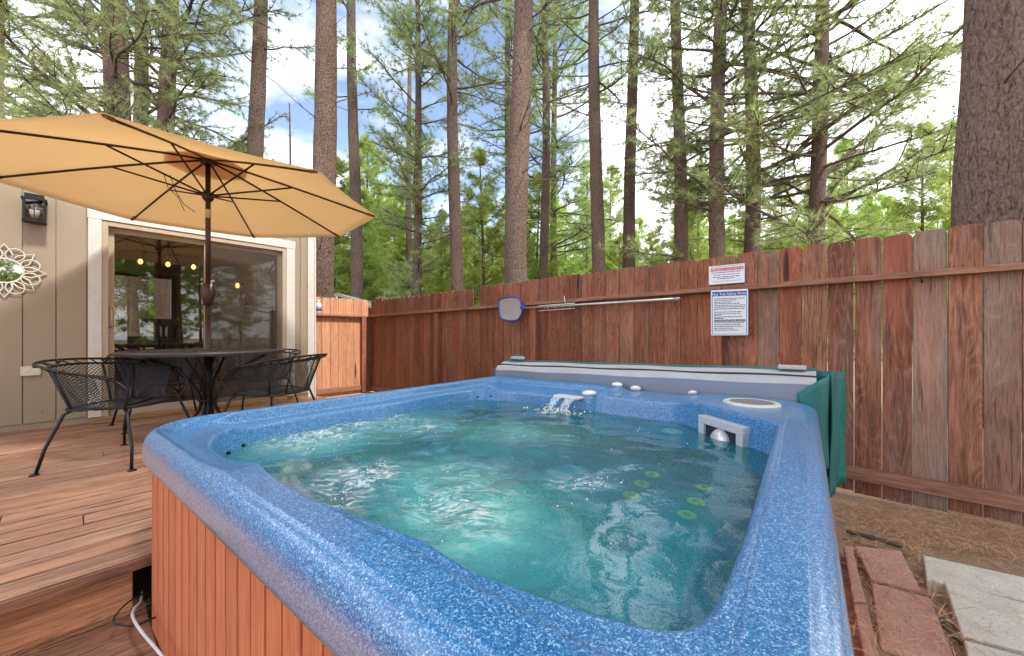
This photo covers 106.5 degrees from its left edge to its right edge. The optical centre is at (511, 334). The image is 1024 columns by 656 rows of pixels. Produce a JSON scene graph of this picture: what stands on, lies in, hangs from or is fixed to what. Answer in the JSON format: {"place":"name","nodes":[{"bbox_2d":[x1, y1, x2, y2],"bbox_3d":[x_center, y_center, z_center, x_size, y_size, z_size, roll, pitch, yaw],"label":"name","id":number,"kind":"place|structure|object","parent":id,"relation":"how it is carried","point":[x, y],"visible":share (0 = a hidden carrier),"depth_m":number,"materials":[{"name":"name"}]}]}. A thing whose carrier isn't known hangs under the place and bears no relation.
{"place":"outdoors","nodes":[
{"label":"outdoors","id":0,"kind":"place"},
{"bbox_2d":[5,0,963,269],"label":"sky","id":1,"kind":"structure","parent":0,"point":[300,70],"materials":[{"name":"white"}]},
{"bbox_2d":[133,343,1023,655],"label":"ground","id":2,"kind":"structure","parent":0,"point":[141,579],"depth_m":2.10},
{"bbox_2d":[0,0,101,118],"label":"pine tree","id":3,"kind":"object","parent":2,"relation":"on","point":[3,82],"visible":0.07,"depth_m":15.00,"materials":[{"name":"green plant"}]},
{"bbox_2d":[10,593,158,655],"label":"step","id":4,"kind":"object","parent":2,"relation":"on","point":[114,640],"visible":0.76,"depth_m":1.33,"materials":[{"name":"wood"}]},
{"bbox_2d":[5,596,151,655],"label":"pine needle litter","id":5,"kind":"object","parent":4,"relation":"on","point":[79,631],"visible":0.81,"depth_m":1.35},
{"bbox_2d":[131,589,164,655],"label":"cable","id":6,"kind":"object","parent":4,"relation":"on","point":[148,639],"visible":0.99,"depth_m":1.24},
{"bbox_2d":[0,0,261,335],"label":"pine tree","id":7,"kind":"object","parent":2,"relation":"on","point":[116,59],"visible":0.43,"depth_m":8.31,"materials":[{"name":"green plant"}]},
{"bbox_2d":[0,0,286,335],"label":"pine tree","id":8,"kind":"object","parent":2,"relation":"on","point":[139,307],"visible":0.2,"depth_m":11.29,"materials":[{"name":"green plant"}]},
{"bbox_2d":[148,279,154,335],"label":"young pine","id":9,"kind":"object","parent":2,"relation":"on","point":[150,303],"visible":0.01,"depth_m":17.23,"materials":[{"name":"green plant"}]},
{"bbox_2d":[0,0,306,335],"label":"pine tree","id":10,"kind":"object","parent":2,"relation":"on","point":[166,105],"visible":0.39,"depth_m":8.81,"materials":[{"name":"green plant"}]},
{"bbox_2d":[0,183,315,432],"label":"house","id":11,"kind":"structure","parent":2,"relation":"on","point":[83,256],"depth_m":3.77,"materials":[{"name":"beige"}]},
{"bbox_2d":[0,244,45,297],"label":"petal mirror","id":12,"kind":"object","parent":11,"relation":"attached to","point":[12,271],"visible":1,"depth_m":3.36,"materials":[{"name":"white mirror"}]},
{"bbox_2d":[20,366,40,375],"bbox_3d":[-4.315,0.329,3.426,0.050,0.082,0.115,0,0,41],"label":"power outlet","id":13,"kind":"object","parent":11,"relation":"attached to","point":[27,370],"visible":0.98,"depth_m":3.42,"materials":[{"name":"beige plastic"}]},
{"bbox_2d":[21,192,47,225],"bbox_3d":[-4.256,-1.114,3.409,0.158,0.243,0.145,0,0,41],"label":"wall lantern","id":14,"kind":"object","parent":11,"relation":"attached to","point":[33,208],"depth_m":3.40,"materials":[{"name":"black metal"}]},
{"bbox_2d":[114,318,127,397],"bbox_3d":[-5.173,0.318,4.823,0.455,1.035,0.440,0,0,41],"label":"dining chair","id":15,"kind":"object","parent":11,"relation":"on","point":[123,322],"visible":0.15,"depth_m":4.81,"materials":[{"name":"brown wood"}]},
{"bbox_2d":[114,270,176,338],"bbox_3d":[-7.672,-0.535,6.892,0.030,1.310,2.460,0,0,41],"label":"window","id":16,"kind":"structure","parent":11,"relation":"in","point":[173,278],"depth_m":7.68,"materials":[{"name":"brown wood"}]},
{"bbox_2d":[137,319,184,396],"bbox_3d":[-4.772,0.318,5.202,0.455,1.035,0.440,0,0,41],"label":"dining chair","id":17,"kind":"object","parent":11,"relation":"on","point":[157,323],"visible":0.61,"depth_m":5.08,"materials":[{"name":"brown wood"}]},
{"bbox_2d":[136,241,197,268],"bbox_3d":[-5.204,-1.305,5.783,0.055,0.570,0.700,0,0,41],"label":"pendant lamp","id":18,"kind":"object","parent":11,"relation":"hanging from","point":[140,261],"visible":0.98,"depth_m":5.78,"materials":[{"name":"black metal"}]},
{"bbox_2d":[114,339,237,386],"bbox_3d":[-5.312,0.460,5.811,0.950,0.760,1.700,0,0,41],"label":"dining table","id":19,"kind":"object","parent":11,"relation":"on","point":[228,384],"visible":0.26,"depth_m":5.76,"materials":[{"name":"brown wood"}]},
{"bbox_2d":[160,323,196,384],"bbox_3d":[-5.720,0.318,6.570,0.455,1.035,0.440,0,0,41],"label":"dining chair","id":20,"kind":"object","parent":11,"relation":"on","point":[190,325],"visible":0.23,"depth_m":6.59,"materials":[{"name":"brown wood"}]},
{"bbox_2d":[102,220,285,416],"bbox_3d":[-3.545,-0.130,4.425,0.145,1.980,1.645,0,0,41],"label":"sliding door","id":21,"kind":"structure","parent":11,"relation":"in","point":[108,228],"depth_m":4.11,"materials":[{"name":"beige"}]},
{"bbox_2d":[200,320,242,390],"bbox_3d":[-4.305,0.318,5.657,0.455,1.035,0.440,0,0,41],"label":"dining chair","id":22,"kind":"object","parent":11,"relation":"on","point":[219,324],"visible":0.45,"depth_m":5.57,"materials":[{"name":"brown wood"}]},
{"bbox_2d":[253,252,270,393],"bbox_3d":[-3.268,-0.155,4.994,0.040,1.930,0.204,0,0,41],"label":"curtain","id":23,"kind":"object","parent":11,"relation":"hanging from","point":[261,300],"visible":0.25,"depth_m":4.98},
{"bbox_2d":[271,255,273,344],"bbox_3d":[-4.082,-0.535,6.300,0.860,1.410,0.030,0,0,41],"label":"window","id":24,"kind":"structure","parent":11,"relation":"in","point":[272,256],"depth_m":6.02,"materials":[{"name":"grey wood"}]},
{"bbox_2d":[0,395,327,655],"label":"deck","id":25,"kind":"structure","parent":2,"relation":"on","point":[75,533],"depth_m":1.72,"materials":[{"name":"wood"}]},
{"bbox_2d":[28,357,190,476],"bbox_3d":[-2.750,0.512,2.666,0.682,0.695,0.765,0,0,-9],"label":"patio chair","id":26,"kind":"object","parent":25,"relation":"on","point":[127,403],"visible":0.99,"depth_m":2.67,"materials":[{"name":"black metal"}]},
{"bbox_2d":[106,354,203,433],"bbox_3d":[-3.426,0.512,3.744,0.682,0.695,0.765,0,0,35],"label":"patio chair","id":27,"kind":"object","parent":25,"relation":"on","point":[176,382],"visible":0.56,"depth_m":3.86,"materials":[{"name":"black metal"}]},
{"bbox_2d":[0,112,376,414],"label":"patio umbrella","id":28,"kind":"object","parent":25,"relation":"on","point":[114,165],"visible":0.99,"depth_m":3.25,"materials":[{"name":"fabric"}]},
{"bbox_2d":[90,397,287,424],"bbox_3d":[-3.466,0.835,4.291,0.100,0.045,1.700,0,0,41],"label":"plank","id":29,"kind":"object","parent":25,"relation":"on","point":[99,420],"visible":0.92,"depth_m":4.06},
{"bbox_2d":[112,347,284,417],"bbox_3d":[-2.600,0.509,3.270,1.138,0.778,1.138,0,0,0],"label":"patio table","id":30,"kind":"object","parent":25,"relation":"on","point":[207,399],"visible":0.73,"depth_m":3.19,"materials":[{"name":"metal"}]},
{"bbox_2d":[215,348,300,409],"bbox_3d":[-2.728,0.512,4.131,0.765,0.695,0.681,0,0,-2],"label":"patio chair","id":31,"kind":"object","parent":25,"relation":"on","point":[237,379],"visible":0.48,"depth_m":4.23,"materials":[{"name":"black metal"}]},
{"bbox_2d":[222,353,327,412],"bbox_3d":[-1.968,0.512,3.243,0.682,0.695,0.765,0,0,4],"label":"patio chair","id":32,"kind":"object","parent":25,"relation":"on","point":[270,391],"visible":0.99,"depth_m":3.02,"materials":[{"name":"black metal"}]},
{"bbox_2d":[191,0,314,157],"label":"pine tree","id":33,"kind":"object","parent":2,"relation":"on","point":[257,106],"visible":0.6,"depth_m":10.82,"materials":[{"name":"brown plant"}]},
{"bbox_2d":[288,103,294,163],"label":"dead tree","id":34,"kind":"object","parent":2,"relation":"on","point":[290,160],"visible":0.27,"depth_m":11.06,"materials":[{"name":"grey plant"}]},
{"bbox_2d":[244,292,367,396],"bbox_3d":[-3.533,0.227,6.868,0.109,1.827,2.138,0,0,41],"label":"fence","id":35,"kind":"object","parent":2,"relation":"on","point":[341,332],"visible":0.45,"depth_m":7.22,"materials":[{"name":"wood"}]},
{"bbox_2d":[276,0,385,298],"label":"pine tree","id":36,"kind":"object","parent":2,"relation":"on","point":[325,134],"visible":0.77,"depth_m":7.72,"materials":[{"name":"brown plant"}]},
{"bbox_2d":[300,0,395,298],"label":"pine tree","id":37,"kind":"object","parent":2,"relation":"on","point":[356,286],"visible":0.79,"depth_m":12.92,"materials":[{"name":"brown plant"}]},
{"bbox_2d":[334,293,371,317],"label":"shed","id":38,"kind":"structure","parent":2,"relation":"on","point":[337,295],"depth_m":10.94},
{"bbox_2d":[334,156,374,295],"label":"young pine","id":39,"kind":"object","parent":2,"relation":"on","point":[341,165],"visible":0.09,"depth_m":16.84,"materials":[{"name":"green plant"}]},
{"bbox_2d":[334,183,398,300],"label":"young pine","id":40,"kind":"object","parent":2,"relation":"on","point":[369,260],"visible":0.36,"depth_m":16.34,"materials":[{"name":"green plant"}]},
{"bbox_2d":[336,132,404,298],"bbox_3d":[-8.268,-5.084,21.720,4.819,13.198,5.005,0,0,24],"label":"young pine","id":41,"kind":"object","parent":2,"relation":"on","point":[366,152],"visible":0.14,"depth_m":21.58,"materials":[{"name":"green plant"}]},
{"bbox_2d":[349,227,396,300],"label":"young pine","id":42,"kind":"object","parent":2,"relation":"on","point":[386,274],"visible":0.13,"depth_m":17.95,"materials":[{"name":"green plant"}]},
{"bbox_2d":[376,188,413,298],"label":"young pine","id":43,"kind":"object","parent":2,"relation":"on","point":[390,191],"visible":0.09,"depth_m":29.43,"materials":[{"name":"green plant"}]},
{"bbox_2d":[372,148,440,297],"bbox_3d":[-5.428,-4.283,20.068,4.008,11.391,3.577,0,0,-16],"label":"young pine","id":44,"kind":"object","parent":2,"relation":"on","point":[401,250],"visible":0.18,"depth_m":19.67,"materials":[{"name":"green plant"}]},
{"bbox_2d":[372,0,444,295],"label":"pine tree","id":45,"kind":"object","parent":2,"relation":"on","point":[408,206],"visible":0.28,"depth_m":18.87,"materials":[{"name":"green plant"}]},
{"bbox_2d":[339,0,478,298],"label":"pine tree","id":46,"kind":"object","parent":2,"relation":"on","point":[418,142],"visible":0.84,"depth_m":12.98,"materials":[{"name":"green plant"}]},
{"bbox_2d":[422,209,450,293],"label":"young pine","id":47,"kind":"object","parent":2,"relation":"on","point":[439,286],"visible":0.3,"depth_m":15.50,"materials":[{"name":"green plant"}]},
{"bbox_2d":[424,222,450,292],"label":"young pine","id":48,"kind":"object","parent":2,"relation":"on","point":[445,273],"visible":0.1,"depth_m":25.41,"materials":[{"name":"green plant"}]},
{"bbox_2d":[381,0,539,290],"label":"pine tree","id":49,"kind":"object","parent":2,"relation":"on","point":[452,128],"visible":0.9,"depth_m":12.35,"materials":[{"name":"green plant"}]},
{"bbox_2d":[463,214,495,306],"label":"young pine","id":50,"kind":"object","parent":2,"relation":"on","point":[478,232],"visible":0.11,"depth_m":28.96,"materials":[{"name":"green plant"}]},
{"bbox_2d":[467,225,502,304],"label":"young pine","id":51,"kind":"object","parent":2,"relation":"on","point":[491,268],"visible":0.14,"depth_m":24.47,"materials":[{"name":"green plant"}]},
{"bbox_2d":[447,146,527,305],"bbox_3d":[-1.033,-2.978,14.973,3.610,8.788,3.323,0,0,14],"label":"young pine","id":52,"kind":"object","parent":2,"relation":"on","point":[477,261],"visible":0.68,"depth_m":14.72,"materials":[{"name":"green plant"}]},
{"bbox_2d":[142,376,853,655],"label":"hot tub","id":53,"kind":"object","parent":2,"relation":"on","point":[700,543],"visible":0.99,"depth_m":1.21,"materials":[{"name":"blue plastic"}]},
{"bbox_2d":[112,590,155,626],"bbox_3d":[-1.368,0.989,1.381,0.250,0.049,0.110,0,0,43],"label":"cable","id":54,"kind":"object","parent":53,"relation":"attached to","point":[116,623],"visible":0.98,"depth_m":1.32,"materials":[{"name":"black rubber"}]},
{"bbox_2d":[255,401,706,554],"bbox_3d":[-0.029,0.475,1.638,1.886,0.034,1.799,0,0,38],"label":"foam","id":55,"kind":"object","parent":53,"relation":"in","point":[507,518],"depth_m":1.07,"materials":[{"name":"white liquid"}]},
{"bbox_2d":[264,411,728,541],"bbox_3d":[-0.087,0.475,1.734,1.608,0.003,1.503,0,0,-40],"label":"froth","id":56,"kind":"object","parent":55,"relation":"on","point":[425,468],"visible":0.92,"depth_m":1.31,"materials":[{"name":"white liquid"}]},
{"bbox_2d":[524,396,590,415],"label":"waterfall","id":57,"kind":"structure","parent":53,"relation":"attached to","point":[557,409],"depth_m":2.33,"materials":[{"name":"white liquid"}]},
{"bbox_2d":[494,354,846,497],"bbox_3d":[0.837,0.583,2.706,2.326,0.818,0.302,0,0,38],"label":"tub cover","id":58,"kind":"object","parent":53,"relation":"attached to","point":[822,394],"visible":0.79,"depth_m":2.22,"materials":[{"name":"grey plastic"}]},
{"bbox_2d":[432,0,593,283],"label":"pine tree","id":59,"kind":"object","parent":2,"relation":"on","point":[515,246],"visible":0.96,"depth_m":8.16,"materials":[{"name":"brown plant"}]},
{"bbox_2d":[457,0,572,261],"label":"pine tree","id":60,"kind":"object","parent":2,"relation":"on","point":[507,39],"visible":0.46,"depth_m":16.79,"materials":[{"name":"green plant"}]},
{"bbox_2d":[501,169,572,280],"bbox_3d":[1.082,-3.138,17.685,3.313,9.072,3.441,0,0,-31],"label":"young pine","id":61,"kind":"object","parent":2,"relation":"on","point":[531,261],"visible":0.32,"depth_m":17.19,"materials":[{"name":"green plant"}]},
{"bbox_2d":[477,0,611,279],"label":"pine tree","id":62,"kind":"object","parent":2,"relation":"on","point":[545,127],"visible":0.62,"depth_m":14.82,"materials":[{"name":"green plant"}]},
{"bbox_2d":[462,0,639,276],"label":"pine tree","id":63,"kind":"object","parent":2,"relation":"on","point":[563,170],"visible":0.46,"depth_m":17.26,"materials":[{"name":"green plant"}]},
{"bbox_2d":[535,197,572,272],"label":"young pine","id":64,"kind":"object","parent":2,"relation":"on","point":[561,237],"visible":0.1,"depth_m":26.20,"materials":[{"name":"green plant"}]},
{"bbox_2d":[557,207,580,276],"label":"young pine","id":65,"kind":"object","parent":2,"relation":"on","point":[564,248],"visible":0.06,"depth_m":30.38,"materials":[{"name":"green plant"}]},
{"bbox_2d":[560,159,614,275],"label":"young pine","id":66,"kind":"object","parent":2,"relation":"on","point":[583,265],"visible":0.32,"depth_m":20.96,"materials":[{"name":"green plant"}]},
{"bbox_2d":[563,201,618,273],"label":"young pine","id":67,"kind":"object","parent":2,"relation":"on","point":[582,219],"visible":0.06,"depth_m":26.77,"materials":[{"name":"green plant"}]},
{"bbox_2d":[533,0,690,273],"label":"pine tree","id":68,"kind":"object","parent":2,"relation":"on","point":[597,227],"visible":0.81,"depth_m":11.82,"materials":[{"name":"green plant"}]},
{"bbox_2d":[605,231,622,270],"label":"young pine","id":69,"kind":"object","parent":2,"relation":"on","point":[613,253],"visible":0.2,"depth_m":19.93,"materials":[{"name":"green plant"}]},
{"bbox_2d":[590,164,641,266],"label":"young pine","id":70,"kind":"object","parent":2,"relation":"on","point":[608,182],"visible":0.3,"depth_m":27.26,"materials":[{"name":"green plant"}]},
{"bbox_2d":[617,228,645,268],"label":"young pine","id":71,"kind":"object","parent":2,"relation":"on","point":[637,264],"visible":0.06,"depth_m":20.47,"materials":[{"name":"green plant"}]},
{"bbox_2d":[600,0,668,268],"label":"pine tree","id":72,"kind":"object","parent":2,"relation":"on","point":[629,208],"visible":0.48,"depth_m":12.64,"materials":[{"name":"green plant"}]},
{"bbox_2d":[635,216,654,267],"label":"young pine","id":73,"kind":"object","parent":2,"relation":"on","point":[640,224],"visible":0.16,"depth_m":32.25,"materials":[{"name":"green plant"}]},
{"bbox_2d":[638,232,667,268],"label":"young pine","id":74,"kind":"object","parent":2,"relation":"on","point":[650,243],"visible":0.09,"depth_m":22.32,"materials":[{"name":"green plant"}]},
{"bbox_2d":[642,135,708,265],"bbox_3d":[6.714,-3.377,15.504,2.979,9.487,3.338,0,0,-2],"label":"young pine","id":75,"kind":"object","parent":2,"relation":"on","point":[694,253],"visible":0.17,"depth_m":15.54,"materials":[{"name":"green plant"}]},
{"bbox_2d":[657,209,708,262],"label":"young pine","id":76,"kind":"object","parent":2,"relation":"on","point":[701,223],"visible":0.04,"depth_m":19.34,"materials":[{"name":"green plant"}]},
{"bbox_2d":[643,0,730,263],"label":"pine tree","id":77,"kind":"object","parent":2,"relation":"on","point":[681,224],"visible":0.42,"depth_m":12.08,"materials":[{"name":"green plant"}]},
{"bbox_2d":[367,220,1023,526],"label":"fence","id":78,"kind":"object","parent":2,"relation":"on","point":[873,283],"visible":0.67,"depth_m":2.75,"materials":[{"name":"brown wood"}]},
{"bbox_2d":[538,296,574,310],"bbox_3d":[0.498,-0.354,4.422,0.527,0.160,0.036,0,0,43],"label":"hanger rack","id":79,"kind":"object","parent":78,"relation":"attached to","point":[559,307],"visible":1,"depth_m":4.39,"materials":[{"name":"silver metal"}]},
{"bbox_2d":[498,296,679,320],"bbox_3d":[0.674,-0.325,4.260,2.322,0.324,0.060,0,0,42],"label":"skimmer net","id":80,"kind":"object","parent":79,"relation":"hanging from","point":[511,308],"visible":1,"depth_m":4.82,"materials":[{"name":"metal"}]},
{"bbox_2d":[709,263,744,284],"bbox_3d":[1.852,-0.518,3.304,0.278,0.165,0.005,0,0,43],"label":"sign","id":81,"kind":"object","parent":78,"relation":"attached to","point":[727,274],"visible":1,"depth_m":3.30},
{"bbox_2d":[711,289,747,334],"bbox_3d":[1.828,-0.183,3.220,0.279,0.390,0.005,0,0,43],"label":"sign","id":82,"kind":"object","parent":78,"relation":"attached to","point":[729,312],"visible":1,"depth_m":3.22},
{"bbox_2d":[672,161,727,265],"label":"young pine","id":83,"kind":"object","parent":2,"relation":"on","point":[698,231],"visible":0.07,"depth_m":17.02,"materials":[{"name":"green plant"}]},
{"bbox_2d":[725,213,743,255],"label":"young pine","id":84,"kind":"object","parent":2,"relation":"on","point":[732,224],"visible":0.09,"depth_m":30.43,"materials":[{"name":"green plant"}]},
{"bbox_2d":[725,194,786,255],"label":"young pine","id":85,"kind":"object","parent":2,"relation":"on","point":[739,238],"visible":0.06,"depth_m":19.93,"materials":[{"name":"green plant"}]},
{"bbox_2d":[618,0,904,265],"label":"pine tree","id":86,"kind":"object","parent":2,"relation":"on","point":[751,153],"visible":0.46,"depth_m":10.66,"materials":[{"name":"green plant"}]},
{"bbox_2d":[595,0,961,265],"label":"pine tree","id":87,"kind":"object","parent":2,"relation":"on","point":[719,83],"visible":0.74,"depth_m":10.08,"materials":[{"name":"green plant"}]},
{"bbox_2d":[760,187,797,251],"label":"young pine","id":88,"kind":"object","parent":2,"relation":"on","point":[781,245],"visible":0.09,"depth_m":19.53,"materials":[{"name":"green plant"}]},
{"bbox_2d":[613,0,962,299],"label":"pine tree","id":89,"kind":"object","parent":2,"relation":"on","point":[817,214],"visible":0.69,"depth_m":9.79,"materials":[{"name":"green plant"}]},
{"bbox_2d":[768,167,852,346],"bbox_3d":[12.258,-2.866,15.485,3.102,8.495,3.222,0,0,-1],"label":"young pine","id":90,"kind":"object","parent":2,"relation":"on","point":[833,214],"visible":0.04,"depth_m":14.96,"materials":[{"name":"green plant"}]},
{"bbox_2d":[825,208,872,348],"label":"young pine","id":91,"kind":"object","parent":2,"relation":"on","point":[859,233],"visible":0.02,"depth_m":16.27,"materials":[{"name":"green plant"}]},
{"bbox_2d":[807,138,900,343],"bbox_3d":[15.611,-3.893,17.672,3.720,10.571,3.319,0,0,39],"label":"young pine","id":92,"kind":"object","parent":2,"relation":"on","point":[859,192],"visible":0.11,"depth_m":17.39,"materials":[{"name":"green plant"}]},
{"bbox_2d":[844,546,864,607],"bbox_3d":[1.598,1.137,1.789,0.041,0.066,0.539,0,0,38],"label":"paver","id":93,"kind":"object","parent":2,"relation":"on","point":[849,565],"visible":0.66,"depth_m":1.74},
{"bbox_2d":[853,604,878,655],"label":"paver","id":94,"kind":"object","parent":2,"relation":"on","point":[863,643],"visible":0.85,"depth_m":1.43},
{"bbox_2d":[856,201,885,237],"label":"young pine","id":95,"kind":"object","parent":2,"relation":"on","point":[871,204],"visible":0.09,"depth_m":20.65,"materials":[{"name":"green plant"}]},
{"bbox_2d":[854,192,896,236],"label":"young pine","id":96,"kind":"object","parent":2,"relation":"on","point":[880,198],"visible":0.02,"depth_m":30.14,"materials":[{"name":"green plant"}]},
{"bbox_2d":[857,195,914,321],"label":"young pine","id":97,"kind":"object","parent":2,"relation":"on","point":[887,205],"visible":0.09,"depth_m":19.75,"materials":[{"name":"green plant"}]},
{"bbox_2d":[855,546,921,595],"bbox_3d":[1.797,1.137,1.848,0.185,0.068,0.388,0,0,36],"label":"paver","id":98,"kind":"object","parent":2,"relation":"on","point":[896,566],"visible":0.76,"depth_m":1.80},
{"bbox_2d":[871,583,952,655],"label":"paver","id":99,"kind":"object","parent":2,"relation":"on","point":[907,633],"visible":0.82,"depth_m":1.45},
{"bbox_2d":[882,120,953,341],"bbox_3d":[17.475,-3.864,16.382,3.300,10.510,3.698,0,0,30],"label":"young pine","id":100,"kind":"object","parent":2,"relation":"on","point":[910,150],"visible":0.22,"depth_m":16.11,"materials":[{"name":"green plant"}]},
{"bbox_2d":[831,496,1023,655],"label":"pine needle litter","id":101,"kind":"object","parent":2,"relation":"on","point":[976,533],"visible":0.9,"depth_m":2.08,"materials":[{"name":"plant"}]},
{"bbox_2d":[846,530,902,547],"bbox_3d":[1.971,1.113,2.084,0.224,0.028,0.033,0,0,43],"label":"stick","id":102,"kind":"object","parent":101,"relation":"on","point":[872,537],"visible":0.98,"depth_m":2.08,"materials":[{"name":"wood"}]},
{"bbox_2d":[937,614,963,645],"bbox_3d":[1.648,1.115,1.444,0.039,0.021,0.159,0,0,26],"label":"stick","id":103,"kind":"object","parent":101,"relation":"on","point":[946,629],"visible":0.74,"depth_m":1.43,"materials":[{"name":"wood"}]},
{"bbox_2d":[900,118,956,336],"bbox_3d":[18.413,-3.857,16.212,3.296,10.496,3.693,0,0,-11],"label":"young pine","id":104,"kind":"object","parent":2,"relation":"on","point":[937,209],"visible":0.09,"depth_m":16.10,"materials":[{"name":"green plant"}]},
{"bbox_2d":[912,215,947,344],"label":"young pine","id":105,"kind":"object","parent":2,"relation":"on","point":[934,225],"visible":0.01,"depth_m":20.21,"materials":[{"name":"green plant"}]},
{"bbox_2d":[923,556,1023,602],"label":"slab","id":106,"kind":"structure","parent":2,"relation":"on","point":[996,583],"depth_m":1.70,"materials":[{"name":"concrete"}]},
{"bbox_2d":[944,582,1023,655],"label":"slab","id":107,"kind":"structure","parent":2,"relation":"on","point":[1006,627],"depth_m":1.46,"materials":[{"name":"concrete"}]},
{"bbox_2d":[947,0,1023,431],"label":"pine tree","id":108,"kind":"object","parent":2,"relation":"on","point":[988,176],"visible":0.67,"depth_m":4.63,"materials":[{"name":"brown plant"}]},
{"bbox_2d":[964,641,1021,655],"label":"slab","id":109,"kind":"structure","parent":2,"relation":"on","point":[970,649],"depth_m":1.31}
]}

